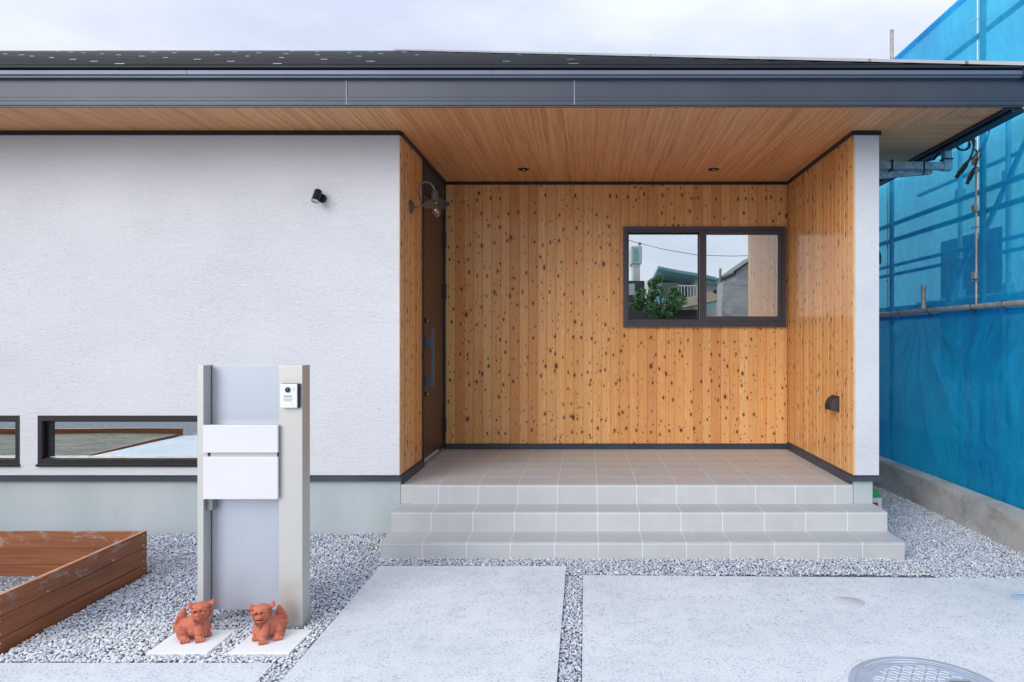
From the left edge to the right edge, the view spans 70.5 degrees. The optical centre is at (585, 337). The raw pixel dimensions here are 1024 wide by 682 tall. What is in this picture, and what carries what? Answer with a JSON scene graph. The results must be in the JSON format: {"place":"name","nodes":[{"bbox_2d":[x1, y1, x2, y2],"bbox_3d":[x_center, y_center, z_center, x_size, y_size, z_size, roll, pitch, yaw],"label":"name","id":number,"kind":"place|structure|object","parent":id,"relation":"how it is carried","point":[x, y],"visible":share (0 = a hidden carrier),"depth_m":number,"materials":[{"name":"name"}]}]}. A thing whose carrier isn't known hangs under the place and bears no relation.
{"place":"outdoors","nodes":[
{"label":"outdoors","id":0,"kind":"place"},
{"bbox_2d":[0,663,273,681],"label":"concrete apron","id":1,"kind":"object","parent":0,"point":[131,672],"visible":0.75,"depth_m":3.27,"materials":[{"name":"grey concrete"}]},
{"bbox_2d":[281,566,565,681],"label":"path","id":2,"kind":"structure","parent":0,"point":[446,624],"depth_m":3.74,"materials":[{"name":"concrete"}]},
{"bbox_2d":[0,0,977,139],"label":"sky","id":3,"kind":"structure","parent":0,"point":[785,28],"materials":[{"name":"white"}]},
{"bbox_2d":[0,484,1023,681],"bbox_3d":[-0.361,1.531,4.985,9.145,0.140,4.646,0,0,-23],"label":"gravel","id":4,"kind":"structure","parent":0,"point":[932,521],"depth_m":4.60,"materials":[{"name":"grey gravel"}]},
{"bbox_2d":[0,531,146,655],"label":"planter box","id":5,"kind":"object","parent":4,"relation":"on","point":[75,572],"visible":0.88,"depth_m":4.24,"materials":[{"name":"wood"}]},
{"bbox_2d":[145,630,235,657],"bbox_3d":[-1.966,1.532,3.600,0.297,0.034,0.284,0,0,0],"label":"paving tile","id":6,"kind":"object","parent":4,"relation":"on","point":[169,645],"visible":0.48,"depth_m":3.54,"materials":[{"name":"concrete"}]},
{"bbox_2d":[172,598,214,643],"bbox_3d":[-1.972,1.419,3.626,0.190,0.208,0.159,0,0,-29],"label":"lion statue","id":7,"kind":"object","parent":6,"relation":"on","point":[196,623],"visible":1,"depth_m":3.60,"materials":[{"name":"ceramic"}]},
{"bbox_2d":[197,365,309,628],"bbox_3d":[-1.758,0.863,3.809,0.550,1.435,0.134,0,0,0],"label":"mailbox post","id":8,"kind":"object","parent":4,"relation":"on","point":[253,492],"visible":0.81,"depth_m":3.80,"materials":[{"name":"grey metal"}]},
{"bbox_2d":[280,383,299,407],"bbox_3d":[-1.539,0.302,3.749,0.094,0.128,0.040,0,0,0],"label":"intercom","id":9,"kind":"object","parent":8,"relation":"attached to","point":[289,395],"visible":1,"depth_m":3.74,"materials":[{"name":"white plastic"}]},
{"bbox_2d":[228,629,312,657],"bbox_3d":[-1.567,1.532,3.603,0.305,0.034,0.283,0,0,0],"label":"paving tile","id":10,"kind":"object","parent":4,"relation":"on","point":[290,642],"visible":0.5,"depth_m":3.55,"materials":[{"name":"concrete"}]},
{"bbox_2d":[248,600,288,644],"bbox_3d":[-1.595,1.419,3.627,0.190,0.208,0.159,0,0,-24],"label":"lion statue","id":11,"kind":"object","parent":10,"relation":"on","point":[267,622],"visible":1,"depth_m":3.59,"materials":[{"name":"ceramic"}]},
{"bbox_2d":[873,488,882,507],"bbox_3d":[2.330,1.401,6.000,0.225,0.278,0.155,0,0,0],"label":"container","id":12,"kind":"object","parent":4,"relation":"on","point":[877,498],"visible":0.2,"depth_m":5.92,"materials":[{"name":"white plastic"}]},
{"bbox_2d":[582,575,1023,681],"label":"driveway","id":13,"kind":"structure","parent":0,"point":[640,628],"depth_m":3.78,"materials":[{"name":"concrete"}]},
{"bbox_2d":[832,595,864,606],"bbox_3d":[1.508,1.509,4.130,0.176,0.004,0.176,0,0,0],"label":"drain cover","id":14,"kind":"object","parent":13,"relation":"on","point":[848,600],"visible":1,"depth_m":4.12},
{"bbox_2d":[848,656,993,681],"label":"manhole cover","id":15,"kind":"object","parent":13,"relation":"on","point":[882,670],"visible":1,"depth_m":3.27,"materials":[{"name":"grey metal"}]},
{"bbox_2d":[1010,593,1023,601],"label":"drain cover","id":16,"kind":"object","parent":13,"relation":"on","point":[1018,596],"visible":1,"depth_m":4.20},
{"bbox_2d":[977,140,977,294],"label":"neighbour building","id":17,"kind":"structure","parent":0,"point":[977,221],"depth_m":10.84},
{"bbox_2d":[977,240,977,294],"bbox_3d":[5.885,-0.480,11.050,0.029,2.200,1.700,0,0,0],"label":"window","id":18,"kind":"structure","parent":17,"relation":"in","point":[977,240],"depth_m":10.78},
{"label":"ground","id":19,"kind":"structure","parent":0,"visible":0},
{"bbox_2d":[0,49,1023,560],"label":"house","id":20,"kind":"structure","parent":19,"relation":"on","point":[618,319],"depth_m":5.43,"materials":[{"name":"white paint"}]},
{"bbox_2d":[0,416,19,466],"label":"window","id":21,"kind":"structure","parent":20,"relation":"in","point":[9,425],"depth_m":5.49,"materials":[{"name":"glass"}]},
{"bbox_2d":[36,416,196,466],"bbox_3d":[-3.390,0.778,5.469,1.488,0.384,0.114,0,0,0],"label":"window","id":22,"kind":"structure","parent":20,"relation":"in","point":[63,441],"depth_m":5.49,"materials":[{"name":"glass"}]},
{"bbox_2d":[311,189,326,202],"bbox_3d":[-1.992,-1.055,5.371,0.070,0.110,0.128,0,0,7],"label":"spotlight","id":23,"kind":"object","parent":20,"relation":"attached to","point":[318,196],"visible":1,"depth_m":5.35,"materials":[{"name":"black metal"}]},
{"bbox_2d":[409,181,449,213],"bbox_3d":[-1.242,-1.103,5.738,0.315,0.292,0.215,0,0,0],"label":"wall lamp","id":24,"kind":"object","parent":20,"relation":"attached to","point":[435,202],"visible":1,"depth_m":5.74,"materials":[{"name":"black metal"}]},
{"bbox_2d":[422,185,446,466],"bbox_3d":[-1.397,-0.100,6.674,0.129,2.420,1.005,0,0,0],"label":"door","id":25,"kind":"structure","parent":20,"relation":"in","point":[434,235],"depth_m":6.68,"materials":[{"name":"brown wood"}]},
{"bbox_2d":[623,226,785,326],"bbox_3d":[1.186,-0.608,7.227,1.620,1.000,0.145,0,0,0],"label":"window","id":26,"kind":"structure","parent":20,"relation":"in","point":[674,276],"depth_m":7.19,"materials":[{"name":"glass"}]},
{"bbox_2d":[890,29,977,303],"bbox_3d":[3.737,-1.155,6.150,0.894,5.450,5.700,0,0,0],"label":"scaffold","id":27,"kind":"object","parent":19,"relation":"on","point":[974,208],"visible":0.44,"depth_m":6.11,"materials":[{"name":"metal"}]},
{"bbox_2d":[879,0,978,316],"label":"sheet","id":28,"kind":"object","parent":27,"relation":"attached to","point":[927,226],"visible":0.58,"depth_m":6.85,"materials":[{"name":"blue fabric"}]},
{"bbox_2d":[879,300,1023,316],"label":"rail","id":29,"kind":"object","parent":27,"relation":"attached to","point":[1015,303],"visible":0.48,"depth_m":6.31,"materials":[{"name":"metal"}]},
{"bbox_2d":[920,285,926,308],"bbox_3d":[3.285,-0.395,7.000,0.060,0.230,0.058,0,0,0],"label":"pipe stub","id":30,"kind":"object","parent":29,"relation":"on","point":[923,297],"visible":0.96,"depth_m":6.98,"materials":[{"name":"metal"}]},
{"bbox_2d":[879,300,1023,509],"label":"sheet","id":31,"kind":"object","parent":29,"relation":"hanging from","point":[951,397],"visible":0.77,"depth_m":6.25,"materials":[{"name":"blue plastic"}]},
{"bbox_2d":[965,147,980,184],"bbox_3d":[3.301,-1.661,6.050,0.216,0.746,0.038,0,0,0],"label":"cable pair","id":32,"kind":"object","parent":27,"relation":"hanging from","point":[970,175],"visible":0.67,"depth_m":6.04,"materials":[{"name":"black rubber"}]},
{"bbox_2d":[955,138,974,178],"bbox_3d":[3.189,-1.556,6.062,0.173,0.434,0.069,0,0,0],"label":"cable coil","id":33,"kind":"object","parent":32,"relation":"hanging from","point":[962,168],"visible":0.71,"depth_m":6.04,"materials":[{"name":"black rubber"}]},
{"bbox_2d":[978,0,1023,309],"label":"sheet","id":34,"kind":"object","parent":27,"relation":"attached to","point":[1001,195],"visible":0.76,"depth_m":5.75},
{"bbox_2d":[873,455,1023,555],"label":"retaining wall","id":35,"kind":"structure","parent":19,"relation":"on","point":[998,521],"depth_m":5.96,"materials":[{"name":"concrete"}]}
]}

